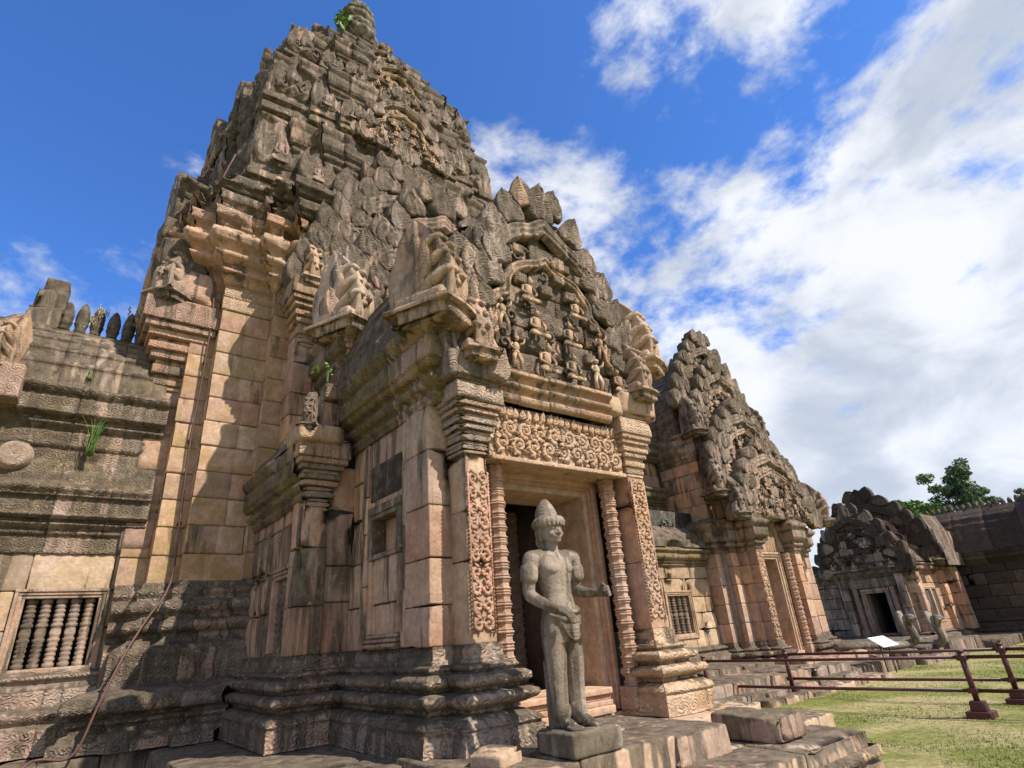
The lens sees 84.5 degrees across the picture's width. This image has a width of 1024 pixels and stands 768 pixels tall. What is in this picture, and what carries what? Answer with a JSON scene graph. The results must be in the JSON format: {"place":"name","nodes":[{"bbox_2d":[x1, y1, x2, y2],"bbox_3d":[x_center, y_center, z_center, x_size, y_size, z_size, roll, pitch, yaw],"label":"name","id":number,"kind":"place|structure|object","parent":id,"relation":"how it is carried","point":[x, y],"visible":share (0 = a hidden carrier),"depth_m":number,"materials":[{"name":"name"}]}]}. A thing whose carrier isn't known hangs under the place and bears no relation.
{"place":"outdoors","nodes":[
{"label":"outdoors","id":0,"kind":"place"},
{"bbox_2d":[90,304,109,324],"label":"grass stalks","id":1,"kind":"object","parent":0,"point":[93,316],"depth_m":10.74,"materials":[{"name":"beige plant"}]},
{"bbox_2d":[119,306,138,339],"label":"grass stalks","id":2,"kind":"object","parent":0,"point":[127,319],"depth_m":11.05,"materials":[{"name":"grey plant"}]},
{"bbox_2d":[0,0,1023,568],"label":"sky","id":3,"kind":"structure","parent":0,"point":[830,193],"materials":[{"name":"blue"}]},
{"bbox_2d":[32,628,1023,767],"bbox_3d":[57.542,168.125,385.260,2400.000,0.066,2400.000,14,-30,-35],"label":"lawn","id":4,"kind":"structure","parent":0,"point":[908,733],"depth_m":8.69,"materials":[{"name":"green plant"}]},
{"bbox_2d":[0,700,884,767],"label":"stone terrace","id":5,"kind":"structure","parent":4,"relation":"on","point":[698,740],"depth_m":5.56,"materials":[{"name":"stone"}]},
{"bbox_2d":[231,762,274,767],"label":"rubble stone","id":6,"kind":"object","parent":5,"relation":"on","point":[255,765],"visible":1,"depth_m":5.40,"materials":[{"name":"stone"}]},
{"bbox_2d":[0,0,714,761],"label":"temple tower","id":7,"kind":"structure","parent":5,"relation":"on","point":[356,542],"depth_m":8.23,"materials":[{"name":"stone"}]},
{"bbox_2d":[0,588,111,674],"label":"window","id":8,"kind":"structure","parent":7,"relation":"in","point":[77,595],"depth_m":8.15,"materials":[{"name":"stone"}]},
{"bbox_2d":[85,368,92,379],"bbox_3d":[-6.958,-0.182,9.309,0.115,0.241,0.098,-18,-27,28],"label":"grass tuft","id":9,"kind":"object","parent":7,"relation":"on","point":[89,377],"visible":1,"depth_m":9.28,"materials":[{"name":"green plant"}]},
{"bbox_2d":[82,412,110,456],"bbox_3d":[-6.681,0.740,9.055,0.418,0.870,0.414,-5,-24,1],"label":"grass tuft","id":10,"kind":"object","parent":7,"relation":"on","point":[90,450],"visible":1,"depth_m":8.96,"materials":[{"name":"green plant"}]},
{"bbox_2d":[22,154,235,767],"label":"lightning cable","id":11,"kind":"object","parent":7,"relation":"attached to","point":[122,658],"visible":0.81,"depth_m":8.66,"materials":[{"name":"metal"}]},
{"bbox_2d":[260,562,293,666],"bbox_3d":[-2.988,3.094,7.551,0.345,1.226,1.043,14,-30,-35],"label":"window","id":12,"kind":"structure","parent":7,"relation":"in","point":[279,576],"depth_m":7.66,"materials":[{"name":"stone"}]},
{"bbox_2d":[311,362,335,381],"bbox_3d":[-2.921,-0.202,8.809,0.397,0.350,0.295,14,-30,-35],"label":"leafy plant","id":13,"kind":"object","parent":7,"relation":"on","point":[327,366],"visible":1,"depth_m":8.81,"materials":[{"name":"green plant"}]},
{"bbox_2d":[334,8,352,30],"bbox_3d":[-5.939,-12.757,19.799,0.658,1.076,0.545,3,-25,-16],"label":"leafy plant","id":14,"kind":"object","parent":7,"relation":"on","point":[343,18],"visible":0.94,"depth_m":19.71,"materials":[{"name":"green plant"}]},
{"bbox_2d":[358,422,406,650],"bbox_3d":[-1.560,1.887,7.030,0.276,2.577,1.281,14,-30,-35],"label":"blind window frame","id":15,"kind":"structure","parent":7,"relation":"in","point":[388,477],"depth_m":7.02,"materials":[{"name":"stone"}]},
{"bbox_2d":[398,133,412,162],"bbox_3d":[-2.616,-5.592,13.431,0.619,0.828,0.292,-17,-27,26],"label":"grass tuft","id":16,"kind":"object","parent":7,"relation":"on","point":[403,154],"visible":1,"depth_m":13.38,"materials":[{"name":"beige plant"}]},
{"bbox_2d":[470,744,521,767],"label":"rubble stone","id":17,"kind":"object","parent":5,"relation":"on","point":[495,756],"visible":0.97,"depth_m":4.51,"materials":[{"name":"stone"}]},
{"bbox_2d":[520,499,622,759],"bbox_3d":[0.493,2.241,5.038,0.750,2.479,0.652,14,-30,-35],"label":"statue","id":18,"kind":"object","parent":5,"relation":"on","point":[574,730],"visible":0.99,"depth_m":4.97,"materials":[{"name":"stone"}]},
{"bbox_2d":[711,707,805,743],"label":"stone block","id":19,"kind":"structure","parent":5,"relation":"on","point":[771,726],"depth_m":5.84,"materials":[{"name":"stone"}]},
{"bbox_2d":[643,329,842,664],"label":"temple hall","id":20,"kind":"structure","parent":4,"relation":"on","point":[735,500],"depth_m":17.15,"materials":[{"name":"stone"}]},
{"bbox_2d":[657,518,673,526],"bbox_3d":[4.271,4.154,16.432,1.194,0.510,0.552,14,-30,-35],"label":"leafy plant","id":21,"kind":"object","parent":20,"relation":"on","point":[663,521],"visible":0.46,"depth_m":16.47,"materials":[{"name":"green plant"}]},
{"bbox_2d":[663,590,699,639],"bbox_3d":[4.468,6.202,15.133,1.184,1.203,0.291,14,-30,-35],"label":"window","id":22,"kind":"structure","parent":20,"relation":"in","point":[686,613],"depth_m":15.17,"materials":[{"name":"stone"}]},
{"bbox_2d":[694,641,911,707],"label":"stone terrace","id":23,"kind":"structure","parent":4,"relation":"on","point":[726,678],"depth_m":12.77,"materials":[{"name":"stone"}]},
{"bbox_2d":[833,642,883,650],"bbox_3d":[10.135,7.586,16.297,2.622,0.310,0.215,11,-28,-30],"label":"serpent body rail","id":24,"kind":"object","parent":23,"relation":"on","point":[852,646],"visible":0.69,"depth_m":16.00,"materials":[{"name":"stone"}]},
{"bbox_2d":[699,650,1023,719],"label":"rail fence","id":25,"kind":"object","parent":4,"relation":"on","point":[979,709],"visible":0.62,"depth_m":8.81,"materials":[{"name":"brown metal"}]},
{"bbox_2d":[867,636,898,671],"bbox_3d":[9.662,6.968,14.498,0.970,0.861,0.340,14,-30,-35],"label":"information sign","id":26,"kind":"object","parent":4,"relation":"on","point":[883,641],"visible":0.98,"depth_m":14.54,"materials":[{"name":"metal"}]},
{"bbox_2d":[812,486,979,638],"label":"gate building","id":27,"kind":"structure","parent":4,"relation":"on","point":[879,560],"depth_m":22.80,"materials":[{"name":"stone"}]},
{"bbox_2d":[924,586,947,621],"bbox_3d":[16.394,8.587,22.002,1.442,1.314,0.287,14,-30,-35],"label":"window","id":28,"kind":"structure","parent":27,"relation":"in","point":[930,591],"depth_m":22.06,"materials":[{"name":"stone"}]},
{"bbox_2d":[781,643,1023,704],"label":"rail fence","id":29,"kind":"object","parent":4,"relation":"on","point":[1013,698],"visible":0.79,"depth_m":10.06,"materials":[{"name":"brown metal"}]},
{"bbox_2d":[894,499,952,581],"bbox_3d":[28.403,11.487,37.061,5.260,8.299,4.923,14,-30,-35],"label":"tree","id":30,"kind":"object","parent":4,"relation":"on","point":[913,507],"visible":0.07,"depth_m":37.69,"materials":[{"name":"green plant"}]},
{"bbox_2d":[842,631,1023,665],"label":"stone terrace","id":31,"kind":"structure","parent":4,"relation":"on","point":[986,640],"depth_m":18.95,"materials":[{"name":"stone"}]},
{"bbox_2d":[883,611,919,649],"bbox_3d":[11.697,7.425,17.018,1.283,1.030,0.508,1,-24,-13],"label":"serpent balustrade head","id":32,"kind":"object","parent":31,"relation":"on","point":[905,621],"visible":0.92,"depth_m":16.99},
{"bbox_2d":[922,611,947,647],"bbox_3d":[13.039,7.529,17.335,0.509,1.030,1.552,-16,-26,24],"label":"serpent balustrade head","id":33,"kind":"object","parent":31,"relation":"on","point":[933,621],"visible":1,"depth_m":16.84},
{"bbox_2d":[915,457,1001,512],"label":"tree","id":34,"kind":"object","parent":4,"relation":"on","point":[959,488],"visible":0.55,"depth_m":44.73,"materials":[{"name":"green plant"}]},
{"bbox_2d":[919,492,1023,632],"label":"gallery","id":35,"kind":"object","parent":4,"relation":"on","point":[988,541],"visible":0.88,"depth_m":23.09,"materials":[{"name":"stone"}]},
{"bbox_2d":[1013,488,1023,499],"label":"tree","id":36,"kind":"object","parent":4,"relation":"on","point":[1018,491],"visible":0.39,"depth_m":41.88,"materials":[{"name":"green plant"}]},
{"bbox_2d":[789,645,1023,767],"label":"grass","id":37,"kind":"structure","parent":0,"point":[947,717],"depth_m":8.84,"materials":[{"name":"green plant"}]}
]}

